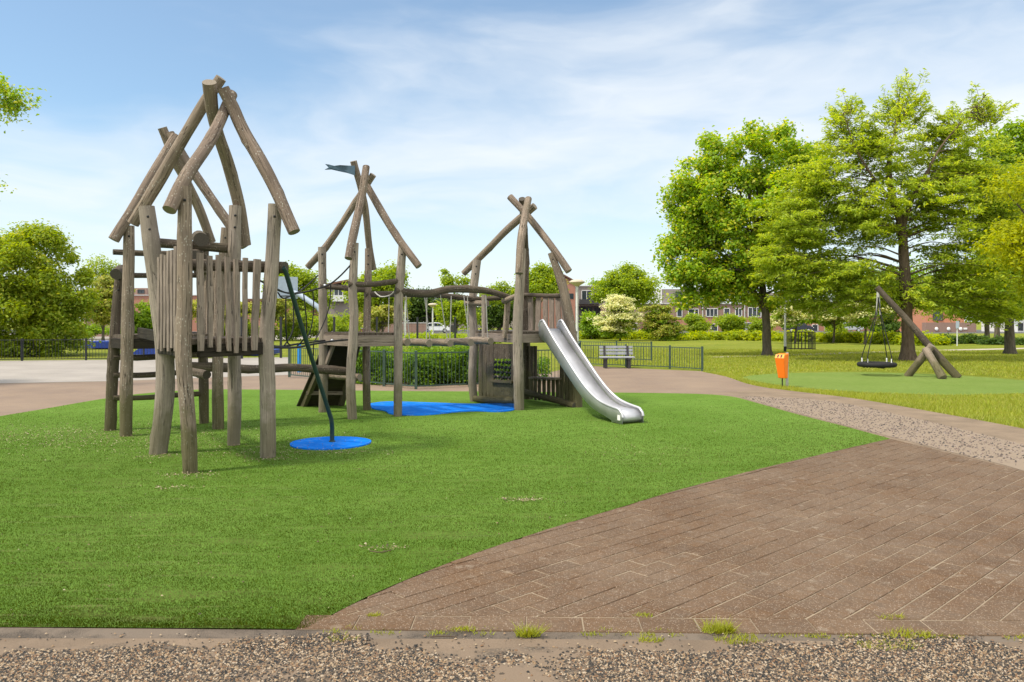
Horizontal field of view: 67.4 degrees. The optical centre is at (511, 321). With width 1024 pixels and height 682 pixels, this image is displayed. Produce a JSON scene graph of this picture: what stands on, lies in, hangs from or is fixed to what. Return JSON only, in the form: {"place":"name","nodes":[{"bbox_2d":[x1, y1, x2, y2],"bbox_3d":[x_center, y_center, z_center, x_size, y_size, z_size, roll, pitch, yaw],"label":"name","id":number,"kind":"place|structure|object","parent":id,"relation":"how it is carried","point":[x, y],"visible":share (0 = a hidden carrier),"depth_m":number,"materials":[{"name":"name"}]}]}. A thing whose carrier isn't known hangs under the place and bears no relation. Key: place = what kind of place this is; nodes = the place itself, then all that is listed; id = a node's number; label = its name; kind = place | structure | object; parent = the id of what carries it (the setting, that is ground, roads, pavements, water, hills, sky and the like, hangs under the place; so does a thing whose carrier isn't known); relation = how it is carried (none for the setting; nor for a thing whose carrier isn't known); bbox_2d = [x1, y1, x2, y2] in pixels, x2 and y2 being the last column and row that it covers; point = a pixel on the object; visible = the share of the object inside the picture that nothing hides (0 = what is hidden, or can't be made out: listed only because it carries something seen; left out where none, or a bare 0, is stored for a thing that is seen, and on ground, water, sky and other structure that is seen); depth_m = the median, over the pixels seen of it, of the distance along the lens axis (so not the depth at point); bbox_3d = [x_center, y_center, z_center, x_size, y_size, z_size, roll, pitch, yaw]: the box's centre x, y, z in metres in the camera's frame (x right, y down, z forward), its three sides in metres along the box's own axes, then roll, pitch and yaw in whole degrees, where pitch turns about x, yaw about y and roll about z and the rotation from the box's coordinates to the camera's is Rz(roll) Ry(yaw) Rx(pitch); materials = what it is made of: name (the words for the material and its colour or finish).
{"place":"outdoors","nodes":[
{"label":"outdoors","id":0,"kind":"place"},
{"bbox_2d":[0,357,287,382],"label":"concrete court","id":1,"kind":"object","parent":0,"point":[33,371],"visible":0.43,"depth_m":26.84,"materials":[{"name":"grey concrete"}]},
{"bbox_2d":[0,338,211,360],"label":"bar fence","id":2,"kind":"object","parent":1,"relation":"on","point":[21,350],"visible":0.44,"depth_m":32.95,"materials":[{"name":"black paint"}]},
{"bbox_2d":[0,366,886,450],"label":"brick path","id":3,"kind":"structure","parent":0,"point":[15,398],"depth_m":19.91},
{"bbox_2d":[288,341,580,388],"bbox_3d":[-0.501,1.230,23.708,11.126,0.980,5.968,0,0,-32],"label":"bar fence","id":4,"kind":"object","parent":3,"relation":"on","point":[383,351],"visible":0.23,"depth_m":19.92,"materials":[{"name":"black metal"}]},
{"bbox_2d":[355,338,552,386],"bbox_3d":[-1.989,1.114,22.321,6.449,1.244,5.171,0,0,0],"label":"garden hedge","id":5,"kind":"object","parent":3,"relation":"on","point":[431,368],"visible":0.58,"depth_m":20.52,"materials":[{"name":"green plant"}]},
{"bbox_2d":[599,346,634,368],"bbox_3d":[3.784,1.300,27.734,1.240,0.800,0.590,0,0,0],"label":"bench","id":6,"kind":"object","parent":3,"relation":"on","point":[604,353],"visible":0.99,"depth_m":27.93,"materials":[{"name":"grey wood"}]},
{"bbox_2d":[0,322,1023,629],"bbox_3d":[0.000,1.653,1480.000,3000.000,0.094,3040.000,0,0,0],"label":"lawn","id":7,"kind":"structure","parent":0,"point":[676,344],"depth_m":26.97,"materials":[{"name":"green plant"}]},
{"bbox_2d":[0,72,51,193],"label":"roadside tree","id":8,"kind":"object","parent":7,"relation":"on","point":[6,103],"visible":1,"depth_m":19.00,"materials":[{"name":"green plant"}]},
{"bbox_2d":[0,218,111,356],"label":"tree","id":9,"kind":"object","parent":7,"relation":"on","point":[41,300],"visible":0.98,"depth_m":36.58,"materials":[{"name":"green plant"}]},
{"bbox_2d":[81,340,108,347],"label":"skate ramp","id":10,"kind":"structure","parent":7,"relation":"on","point":[104,344],"depth_m":46.00,"materials":[{"name":"blue paint"}]},
{"bbox_2d":[74,252,119,286],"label":"park tree","id":11,"kind":"object","parent":7,"relation":"on","point":[103,270],"visible":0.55,"depth_m":91.19,"materials":[{"name":"green plant"}]},
{"bbox_2d":[78,323,136,336],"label":"park bush","id":12,"kind":"object","parent":7,"relation":"on","point":[97,330],"visible":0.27,"depth_m":75.99,"materials":[{"name":"green plant"}]},
{"bbox_2d":[84,275,136,338],"bbox_3d":[-31.808,-0.994,60.016,4.741,5.488,4.219,0,0,-23],"label":"flowering tree","id":13,"kind":"object","parent":7,"relation":"on","point":[103,318],"visible":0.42,"depth_m":59.37,"materials":[{"name":"green plant"}]},
{"bbox_2d":[120,299,152,333],"bbox_3d":[-29.426,-0.032,61.921,5.125,3.563,3.468,0,0,0],"label":"park bush","id":14,"kind":"object","parent":7,"relation":"on","point":[142,318],"visible":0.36,"depth_m":61.34,"materials":[{"name":"green plant"}]},
{"bbox_2d":[133,349,154,354],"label":"skate ramp","id":15,"kind":"structure","parent":7,"relation":"on","point":[149,351],"depth_m":37.50,"materials":[{"name":"blue paint"}]},
{"bbox_2d":[134,288,225,330],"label":"brick house","id":16,"kind":"structure","parent":7,"relation":"on","point":[140,294],"depth_m":125.00,"materials":[{"name":"brown brick"}]},
{"bbox_2d":[192,298,296,340],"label":"flowering tree","id":17,"kind":"object","parent":7,"relation":"on","point":[280,308],"visible":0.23,"depth_m":65.34,"materials":[{"name":"green plant"}]},
{"bbox_2d":[224,308,362,340],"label":"park bush","id":18,"kind":"object","parent":7,"relation":"on","point":[342,324],"visible":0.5,"depth_m":67.27,"materials":[{"name":"green plant"}]},
{"bbox_2d":[277,276,318,312],"bbox_3d":[-10.440,-0.246,38.003,2.240,3.895,0.747,0,0,-14],"label":"basketball stand","id":19,"kind":"object","parent":7,"relation":"on","point":[282,284],"visible":0.52,"depth_m":37.90,"materials":[{"name":"grey metal"}]},
{"bbox_2d":[261,260,339,312],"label":"park tree","id":20,"kind":"object","parent":7,"relation":"on","point":[304,278],"visible":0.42,"depth_m":95.36,"materials":[{"name":"green plant"}]},
{"bbox_2d":[240,317,455,358],"bbox_3d":[-7.495,0.750,36.403,10.143,1.900,0.278,0,0,-21],"label":"wire fence","id":21,"kind":"object","parent":7,"relation":"on","point":[280,341],"visible":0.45,"depth_m":35.95,"materials":[{"name":"black metal"}]},
{"bbox_2d":[327,279,404,331],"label":"balcony house","id":22,"kind":"structure","parent":7,"relation":"on","point":[342,307],"depth_m":120.00,"materials":[{"name":"tile"}]},
{"bbox_2d":[340,259,414,330],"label":"park tree","id":23,"kind":"object","parent":7,"relation":"on","point":[384,273],"visible":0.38,"depth_m":83.04,"materials":[{"name":"green plant"}]},
{"bbox_2d":[358,304,411,331],"bbox_3d":[-10.760,0.161,64.094,4.723,3.177,3.762,0,0,0],"label":"flowering tree","id":24,"kind":"object","parent":7,"relation":"on","point":[380,312],"visible":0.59,"depth_m":63.61,"materials":[{"name":"green plant"}]},
{"bbox_2d":[371,323,425,332],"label":"garden wall","id":25,"kind":"structure","parent":7,"relation":"on","point":[421,327],"depth_m":110.00,"materials":[{"name":"brown brick"}]},
{"bbox_2d":[406,286,478,323],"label":"park tree","id":26,"kind":"object","parent":7,"relation":"on","point":[417,308],"visible":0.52,"depth_m":128.91,"materials":[{"name":"green plant"}]},
{"bbox_2d":[0,389,889,628],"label":"artificial turf","id":27,"kind":"structure","parent":7,"relation":"on","point":[288,398],"depth_m":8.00,"materials":[{"name":"green plastic"}]},
{"bbox_2d":[104,126,246,436],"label":"climbing tower","id":28,"kind":"structure","parent":27,"relation":"on","point":[127,341],"depth_m":11.79,"materials":[{"name":"brown wood"}]},
{"bbox_2d":[192,362,345,375],"bbox_3d":[-3.901,0.796,12.652,2.654,0.322,0.208,0,0,-37],"label":"balance log","id":29,"kind":"object","parent":28,"relation":"attached to","point":[308,368],"visible":0.66,"depth_m":12.69,"materials":[{"name":"brown wood"}]},
{"bbox_2d":[128,75,299,473],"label":"climbing tower","id":30,"kind":"structure","parent":27,"relation":"on","point":[169,274],"depth_m":9.41,"materials":[{"name":"brown wood"}]},
{"bbox_2d":[241,264,350,355],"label":"rope bridge","id":31,"kind":"structure","parent":30,"relation":"attached to","point":[285,346],"depth_m":12.49,"materials":[{"name":"fabric"}]},
{"bbox_2d":[296,345,359,406],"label":"climbing ramp","id":32,"kind":"structure","parent":27,"relation":"on","point":[336,356],"depth_m":14.94,"materials":[{"name":"black wood"}]},
{"bbox_2d":[290,436,370,449],"bbox_3d":[-2.491,1.674,10.552,1.090,0.020,1.090,0,0,0],"label":"safety mat","id":33,"kind":"object","parent":27,"relation":"on","point":[340,442],"visible":0.96,"depth_m":10.44,"materials":[{"name":"blue rubber"}]},
{"bbox_2d":[281,266,334,441],"bbox_3d":[-2.662,0.515,10.065,0.093,2.397,1.217,0,0,18],"label":"fire pole","id":34,"kind":"object","parent":33,"relation":"on","point":[305,339],"visible":0.95,"depth_m":10.08,"materials":[{"name":"green paint"}]},
{"bbox_2d":[305,160,421,419],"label":"climbing tower","id":35,"kind":"structure","parent":27,"relation":"on","point":[366,339],"depth_m":13.56,"materials":[{"name":"brown wood"}]},
{"bbox_2d":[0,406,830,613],"bbox_3d":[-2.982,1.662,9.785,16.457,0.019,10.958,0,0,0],"label":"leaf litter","id":36,"kind":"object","parent":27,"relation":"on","point":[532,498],"visible":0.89,"depth_m":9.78,"materials":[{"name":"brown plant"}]},
{"bbox_2d":[371,401,513,415],"bbox_3d":[-1.382,1.674,14.790,2.970,0.020,2.279,0,0,0],"label":"safety mat","id":37,"kind":"object","parent":27,"relation":"on","point":[420,408],"visible":0.85,"depth_m":14.79,"materials":[{"name":"blue rubber"}]},
{"bbox_2d":[461,194,581,409],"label":"climbing tower","id":38,"kind":"structure","parent":27,"relation":"on","point":[520,352],"depth_m":15.34,"materials":[{"name":"brown wood"}]},
{"bbox_2d":[365,285,509,346],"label":"log bridge","id":39,"kind":"structure","parent":38,"relation":"attached to","point":[442,292],"depth_m":14.54,"materials":[{"name":"brown wood"}]},
{"bbox_2d":[538,319,643,423],"bbox_3d":[1.343,0.839,13.701,0.468,1.762,2.610,0,0,-30],"label":"slide","id":40,"kind":"object","parent":27,"relation":"on","point":[596,393],"visible":1,"depth_m":13.75,"materials":[{"name":"metal"}]},
{"bbox_2d":[402,330,500,343],"bbox_3d":[-6.381,1.217,60.404,14.141,1.191,9.196,0,0,-18],"label":"planting","id":41,"kind":"object","parent":7,"relation":"on","point":[423,336],"visible":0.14,"depth_m":58.97,"materials":[{"name":"green plant"}]},
{"bbox_2d":[433,267,481,331],"bbox_3d":[-3.141,-0.736,45.950,3.312,4.971,2.430,0,0,0],"label":"park tree","id":42,"kind":"object","parent":7,"relation":"on","point":[458,311],"visible":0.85,"depth_m":45.70,"materials":[{"name":"green plant"}]},
{"bbox_2d":[476,294,513,330],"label":"park tree","id":43,"kind":"object","parent":7,"relation":"on","point":[495,316],"visible":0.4,"depth_m":122.63,"materials":[{"name":"green plant"}]},
{"bbox_2d":[0,627,1023,641],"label":"front kerb","id":44,"kind":"structure","parent":7,"relation":"on","point":[11,632],"depth_m":4.12,"materials":[{"name":"concrete"}]},
{"bbox_2d":[513,620,553,637],"bbox_3d":[0.103,1.647,4.105,0.250,0.075,0.195,0,0,0],"label":"grass tuft","id":45,"kind":"object","parent":44,"relation":"on","point":[528,633],"visible":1,"depth_m":4.10,"materials":[{"name":"green plant"}]},
{"bbox_2d":[323,624,1023,640],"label":"joint moss","id":46,"kind":"object","parent":44,"relation":"on","point":[591,633],"visible":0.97,"depth_m":4.12,"materials":[{"name":"green plant"}]},
{"bbox_2d":[884,625,934,639],"bbox_3d":[2.118,1.665,4.109,0.300,0.037,0.159,0,0,0],"label":"grass tuft","id":47,"kind":"object","parent":44,"relation":"on","point":[909,633],"visible":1,"depth_m":4.10,"materials":[{"name":"green plant"}]},
{"bbox_2d":[477,260,568,329],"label":"park tree","id":48,"kind":"object","parent":7,"relation":"on","point":[542,280],"visible":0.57,"depth_m":97.06,"materials":[{"name":"green plant"}]},
{"bbox_2d":[535,267,574,328],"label":"gabled house","id":49,"kind":"structure","parent":7,"relation":"on","point":[571,287],"depth_m":128.00,"materials":[{"name":"red brick"}]},
{"bbox_2d":[569,279,584,342],"bbox_3d":[3.812,-0.372,45.000,0.940,4.143,0.940,0,0,0],"label":"street lamp","id":50,"kind":"object","parent":7,"relation":"on","point":[576,282],"visible":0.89,"depth_m":44.93,"materials":[{"name":"metal"}]},
{"bbox_2d":[575,308,602,338],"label":"park bush","id":51,"kind":"object","parent":7,"relation":"on","point":[586,326],"visible":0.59,"depth_m":71.60,"materials":[{"name":"green plant"}]},
{"bbox_2d":[575,286,604,329],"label":"flat block","id":52,"kind":"structure","parent":7,"relation":"on","point":[584,303],"depth_m":140.00,"materials":[{"name":"grey concrete"}]},
{"bbox_2d":[578,341,651,360],"bbox_3d":[4.100,1.290,33.429,4.255,0.860,0.220,0,0,34],"label":"bar fence","id":53,"kind":"object","parent":7,"relation":"on","point":[616,342],"visible":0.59,"depth_m":32.97,"materials":[{"name":"green paint"}]},
{"bbox_2d":[587,294,644,340],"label":"dogwood tree","id":54,"kind":"object","parent":7,"relation":"on","point":[616,323],"visible":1,"depth_m":65.16,"materials":[{"name":"beige plant"}]},
{"bbox_2d":[600,304,642,330],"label":"glazed house","id":55,"kind":"structure","parent":7,"relation":"on","point":[640,323],"depth_m":133.00,"materials":[{"name":"brown brick"}]},
{"bbox_2d":[587,260,666,312],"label":"park tree","id":56,"kind":"object","parent":7,"relation":"on","point":[632,282],"visible":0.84,"depth_m":98.83,"materials":[{"name":"green plant"}]},
{"bbox_2d":[582,344,702,370],"bbox_3d":[4.720,1.290,27.813,4.951,0.860,0.446,0,0,40],"label":"bar fence","id":57,"kind":"object","parent":7,"relation":"on","point":[670,366],"visible":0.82,"depth_m":27.40,"materials":[{"name":"green paint"}]},
{"bbox_2d":[579,329,749,340],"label":"shrub border","id":58,"kind":"object","parent":7,"relation":"on","point":[705,335],"visible":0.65,"depth_m":69.16,"materials":[{"name":"green plant"}]},
{"bbox_2d":[636,304,693,340],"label":"dogwood tree","id":59,"kind":"object","parent":7,"relation":"on","point":[659,325],"visible":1,"depth_m":66.23,"materials":[{"name":"green plant"}]},
{"bbox_2d":[681,311,715,332],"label":"park bush","id":60,"kind":"object","parent":7,"relation":"on","point":[697,322],"visible":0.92,"depth_m":71.55,"materials":[{"name":"green plant"}]},
{"bbox_2d":[711,313,747,331],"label":"park bush","id":61,"kind":"object","parent":7,"relation":"on","point":[729,322],"visible":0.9,"depth_m":71.41,"materials":[{"name":"green plant"}]},
{"bbox_2d":[650,117,832,355],"bbox_3d":[11.565,-4.177,37.902,8.192,11.854,7.394,0,0,-34],"label":"maple tree","id":62,"kind":"object","parent":7,"relation":"on","point":[705,226],"visible":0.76,"depth_m":37.27,"materials":[{"name":"green plant"}]},
{"bbox_2d":[643,288,863,330],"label":"terraced house","id":63,"kind":"structure","parent":7,"relation":"on","point":[710,313],"depth_m":132.00,"materials":[{"name":"red brick"}]},
{"bbox_2d":[706,308,717,316],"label":"window","id":64,"kind":"structure","parent":63,"relation":"in","point":[710,312],"depth_m":131.96,"materials":[{"name":"white glass"}]},
{"bbox_2d":[748,307,760,316],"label":"window","id":65,"kind":"structure","parent":63,"relation":"in","point":[750,310],"depth_m":131.96,"materials":[{"name":"white glass"}]},
{"bbox_2d":[744,314,775,332],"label":"park bush","id":66,"kind":"object","parent":7,"relation":"on","point":[755,324],"visible":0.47,"depth_m":71.58,"materials":[{"name":"green plant"}]},
{"bbox_2d":[775,352,788,385],"bbox_3d":[6.910,1.260,19.631,0.345,0.920,0.250,0,0,-44],"label":"litter bin","id":67,"kind":"object","parent":7,"relation":"on","point":[782,362],"visible":0.92,"depth_m":19.57,"materials":[{"name":"orange plastic"}]},
{"bbox_2d":[784,305,786,351],"bbox_3d":[14.933,-0.083,42.000,0.148,3.567,0.148,0,0,-23],"label":"street lamp","id":68,"kind":"object","parent":7,"relation":"on","point":[785,348],"visible":0.57,"depth_m":41.95,"materials":[{"name":"metal"}]},
{"bbox_2d":[770,306,824,343],"bbox_3d":[21.428,0.150,58.066,4.072,3.112,4.073,0,0,42],"label":"dogwood tree","id":69,"kind":"object","parent":7,"relation":"on","point":[794,320],"visible":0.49,"depth_m":57.48,"materials":[{"name":"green plant"}]},
{"bbox_2d":[786,332,815,348],"bbox_3d":[17.212,1.165,45.900,1.480,1.070,1.040,0,0,0],"label":"bar cage","id":70,"kind":"object","parent":7,"relation":"on","point":[811,340],"visible":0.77,"depth_m":45.81,"materials":[{"name":"black metal"}]},
{"bbox_2d":[743,329,863,342],"bbox_3d":[23.931,1.217,63.897,3.208,1.175,12.091,0,0,-42],"label":"shrub border","id":71,"kind":"object","parent":7,"relation":"on","point":[840,337],"visible":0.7,"depth_m":62.27,"materials":[{"name":"green plant"}]},
{"bbox_2d":[583,348,1023,378],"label":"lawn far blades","id":72,"kind":"object","parent":7,"relation":"on","point":[856,353],"visible":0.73,"depth_m":32.75,"materials":[{"name":"green plant"}]},
{"bbox_2d":[814,307,853,342],"bbox_3d":[25.076,0.210,60.056,4.210,2.992,3.933,0,0,32],"label":"dogwood tree","id":73,"kind":"object","parent":7,"relation":"on","point":[829,321],"visible":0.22,"depth_m":59.80,"materials":[{"name":"green plant"}]},
{"bbox_2d":[824,323,848,333],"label":"park bush","id":74,"kind":"object","parent":7,"relation":"on","point":[841,328],"visible":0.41,"depth_m":71.49,"materials":[{"name":"green plant"}]},
{"bbox_2d":[831,302,893,343],"bbox_3d":[25.498,0.048,56.047,4.615,3.316,3.552,0,0,0],"label":"dogwood tree","id":75,"kind":"object","parent":7,"relation":"on","point":[860,320],"visible":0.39,"depth_m":55.50,"materials":[{"name":"green plant"}]},
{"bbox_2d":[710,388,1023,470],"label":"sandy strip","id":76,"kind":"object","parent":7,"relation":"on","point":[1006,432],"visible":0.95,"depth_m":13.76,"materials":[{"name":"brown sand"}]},
{"bbox_2d":[713,348,1023,356],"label":"footpath","id":77,"kind":"structure","parent":7,"relation":"on","point":[915,350],"depth_m":45.79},
{"bbox_2d":[826,255,940,319],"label":"park tree","id":78,"kind":"object","parent":7,"relation":"on","point":[917,273],"visible":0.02,"depth_m":75.37,"materials":[{"name":"green plant"}]},
{"bbox_2d":[743,372,1023,394],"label":"swing turf pad","id":79,"kind":"object","parent":7,"relation":"on","point":[891,383],"visible":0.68,"depth_m":21.14,"materials":[{"name":"green plant"}]},
{"bbox_2d":[857,286,961,378],"bbox_3d":[12.018,0.334,23.386,2.825,2.891,1.146,0,0,38],"label":"basket swing","id":80,"kind":"object","parent":79,"relation":"on","point":[933,355],"visible":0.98,"depth_m":23.40,"materials":[{"name":"brown wood"}]},
{"bbox_2d":[867,313,900,333],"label":"park bush","id":81,"kind":"object","parent":7,"relation":"on","point":[894,325],"visible":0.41,"depth_m":71.35,"materials":[{"name":"green plant"}]},
{"bbox_2d":[746,67,1023,360],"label":"cypress tree","id":82,"kind":"object","parent":7,"relation":"on","point":[954,179],"visible":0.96,"depth_m":32.41,"materials":[{"name":"green plant"}]},
{"bbox_2d":[857,329,920,345],"bbox_3d":[27.818,1.143,56.871,1.989,1.326,8.061,0,0,-8],"label":"shrub border","id":83,"kind":"object","parent":7,"relation":"on","point":[877,337],"visible":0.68,"depth_m":56.81,"materials":[{"name":"green plant"}]},
{"bbox_2d":[896,330,953,345],"bbox_3d":[29.495,1.202,54.319,4.451,1.204,2.904,0,0,-22],"label":"shrub border","id":84,"kind":"object","parent":7,"relation":"on","point":[936,340],"visible":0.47,"depth_m":53.72,"materials":[{"name":"green plant"}]},
{"bbox_2d":[895,306,975,331],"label":"brick house","id":85,"kind":"structure","parent":7,"relation":"on","point":[942,325],"depth_m":116.98,"materials":[{"name":"red brick"}]},
{"bbox_2d":[939,332,988,343],"bbox_3d":[33.535,1.278,57.705,5.422,1.005,2.068,0,0,-12],"label":"clipped hedge","id":86,"kind":"object","parent":7,"relation":"on","point":[970,338],"visible":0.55,"depth_m":57.25,"materials":[{"name":"green plant"}]},
{"bbox_2d":[917,284,1023,336],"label":"brick house","id":87,"kind":"structure","parent":7,"relation":"on","point":[986,329],"depth_m":61.88,"materials":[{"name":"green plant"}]},
{"bbox_2d":[920,115,1023,353],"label":"park tree","id":88,"kind":"object","parent":7,"relation":"on","point":[1009,333],"visible":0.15,"depth_m":38.88,"materials":[{"name":"green plant"}]},
{"bbox_2d":[961,153,1023,306],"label":"golden tree","id":89,"kind":"object","parent":7,"relation":"on","point":[1011,235],"visible":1,"depth_m":24.00,"materials":[{"name":"yellow plant"}]},
{"bbox_2d":[976,335,1023,344],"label":"clipped hedge","id":90,"kind":"object","parent":7,"relation":"on","point":[996,341],"visible":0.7,"depth_m":54.97,"materials":[{"name":"green plant"}]},
{"bbox_2d":[981,319,1023,331],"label":"white house","id":91,"kind":"structure","parent":7,"relation":"on","point":[1019,327],"depth_m":120.00,"materials":[{"name":"paint"}]},
{"bbox_2d":[0,632,1023,681],"bbox_3d":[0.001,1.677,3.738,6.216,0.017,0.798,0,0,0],"label":"pebbles","id":92,"kind":"object","parent":0,"point":[969,663],"visible":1,"depth_m":3.76,"materials":[{"name":"beige gravel"}]},
{"bbox_2d":[857,637,924,650],"bbox_3d":[1.958,1.671,3.969,0.356,0.025,0.161,0,0,0],"label":"grass tuft","id":93,"kind":"object","parent":92,"relation":"on","point":[858,641],"visible":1,"depth_m":3.97,"materials":[{"name":"green plant"}]},
{"bbox_2d":[0,638,1023,651],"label":"front sand","id":94,"kind":"structure","parent":0,"point":[602,644],"depth_m":4.01,"materials":[{"name":"beige sand"}]},
{"bbox_2d":[637,635,664,642],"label":"grass tuft","id":95,"kind":"object","parent":94,"relation":"on","point":[645,639],"visible":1,"depth_m":4.04,"materials":[{"name":"green plant"}]},
{"bbox_2d":[713,632,766,644],"bbox_3d":[1.205,1.668,4.043,0.303,0.031,0.132,0,0,0],"label":"grass tuft","id":96,"kind":"object","parent":94,"relation":"on","point":[740,639],"visible":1,"depth_m":4.05,"materials":[{"name":"green plant"}]},
{"bbox_2d":[0,0,1023,321],"label":"sky","id":97,"kind":"structure","parent":0,"point":[580,109],"materials":[{"name":"blue"}]},
{"bbox_2d":[12,330,1023,332],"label":"street","id":98,"kind":"structure","parent":0,"point":[977,331],"depth_m":114.02,"materials":[{"name":"grey asphalt"}]},
{"bbox_2d":[427,322,449,332],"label":"parked car","id":99,"kind":"object","parent":98,"relation":"on","point":[438,327],"visible":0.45,"depth_m":110.15,"materials":[{"name":"white metal"}]},
{"bbox_2d":[782,324,813,331],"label":"parked car","id":100,"kind":"object","parent":98,"relation":"on","point":[805,326],"visible":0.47,"depth_m":117.15,"materials":[{"name":"grey metal"}]},
{"bbox_2d":[296,439,1023,635],"bbox_3d":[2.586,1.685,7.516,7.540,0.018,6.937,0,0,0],"label":"brick paving","id":101,"kind":"structure","parent":0,"point":[667,518],"depth_m":5.33,"materials":[{"name":"brick"}]},
{"bbox_2d":[695,615,740,633],"bbox_3d":[1.115,1.650,4.168,0.279,0.069,0.195,0,0,0],"label":"grass tuft","id":102,"kind":"object","parent":101,"relation":"on","point":[719,627],"visible":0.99,"depth_m":4.16,"materials":[{"name":"green plant"}]},
{"bbox_2d":[740,396,1023,470],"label":"gravel path","id":103,"kind":"structure","parent":0,"point":[1018,464],"depth_m":11.85,"materials":[{"name":"brown gravel"}]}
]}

